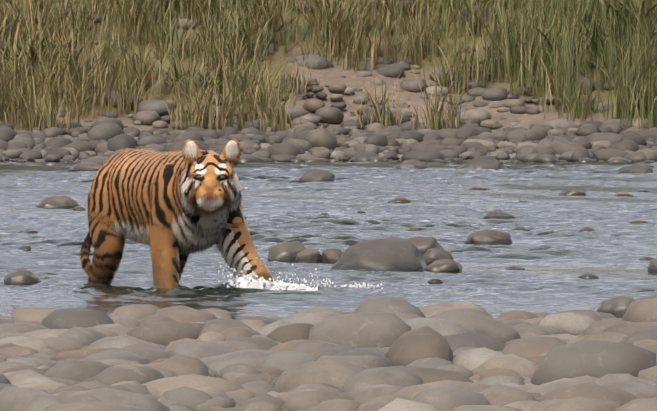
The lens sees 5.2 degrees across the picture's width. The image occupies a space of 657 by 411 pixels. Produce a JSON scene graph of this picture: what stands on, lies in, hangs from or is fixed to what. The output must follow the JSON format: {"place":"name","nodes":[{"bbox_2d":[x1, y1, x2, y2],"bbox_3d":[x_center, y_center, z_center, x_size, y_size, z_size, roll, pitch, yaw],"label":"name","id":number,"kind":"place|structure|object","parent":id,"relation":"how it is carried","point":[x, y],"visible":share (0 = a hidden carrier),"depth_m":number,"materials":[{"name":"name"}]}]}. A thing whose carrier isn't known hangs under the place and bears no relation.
{"place":"outdoors","nodes":[
{"label":"outdoors","id":0,"kind":"place"},
{"bbox_2d":[0,161,656,318],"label":"water","id":1,"kind":"structure","parent":0,"point":[554,253],"depth_m":52.37,"materials":[{"name":"grey liquid"}]},
{"bbox_2d":[80,139,272,289],"bbox_3d":[-0.848,0.144,39.913,0.497,1.026,2.008,0,1,-22],"label":"tiger","id":2,"kind":"object","parent":1,"relation":"in","point":[173,209],"visible":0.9,"depth_m":39.51},
{"bbox_2d":[218,241,382,290],"bbox_3d":[-0.169,0.329,39.482,0.655,0.284,1.105,0,1,21],"label":"splash","id":3,"kind":"object","parent":1,"relation":"on","point":[261,282],"visible":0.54,"depth_m":39.11,"materials":[{"name":"white liquid"}]},
{"bbox_2d":[0,0,656,132],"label":"tall grass","id":4,"kind":"structure","parent":0,"point":[34,60],"depth_m":107.17,"materials":[{"name":"green plant"}]},
{"bbox_2d":[0,0,656,161],"bbox_3d":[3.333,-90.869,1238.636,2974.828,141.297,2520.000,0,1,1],"label":"ground","id":5,"kind":"structure","parent":0,"point":[328,76],"depth_m":107.54,"materials":[{"name":"brown soil"}]},
{"bbox_2d":[0,294,656,410],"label":"river stones","id":6,"kind":"object","parent":5,"relation":"on","point":[384,354],"visible":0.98,"depth_m":25.48,"materials":[{"name":"stone"}]},
{"bbox_2d":[0,0,656,162],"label":"shore stones","id":7,"kind":"object","parent":5,"relation":"on","point":[556,140],"visible":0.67,"depth_m":103.13,"materials":[{"name":"grey stone"}]},
{"bbox_2d":[4,159,656,315],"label":"river boulders","id":8,"kind":"object","parent":5,"relation":"on","point":[396,254],"visible":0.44,"depth_m":45.26,"materials":[{"name":"stone"}]},
{"bbox_2d":[155,308,627,342],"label":"rocks","id":9,"kind":"object","parent":5,"relation":"on","point":[476,321],"visible":0.04,"depth_m":28.56,"materials":[{"name":"stone"}]}
]}

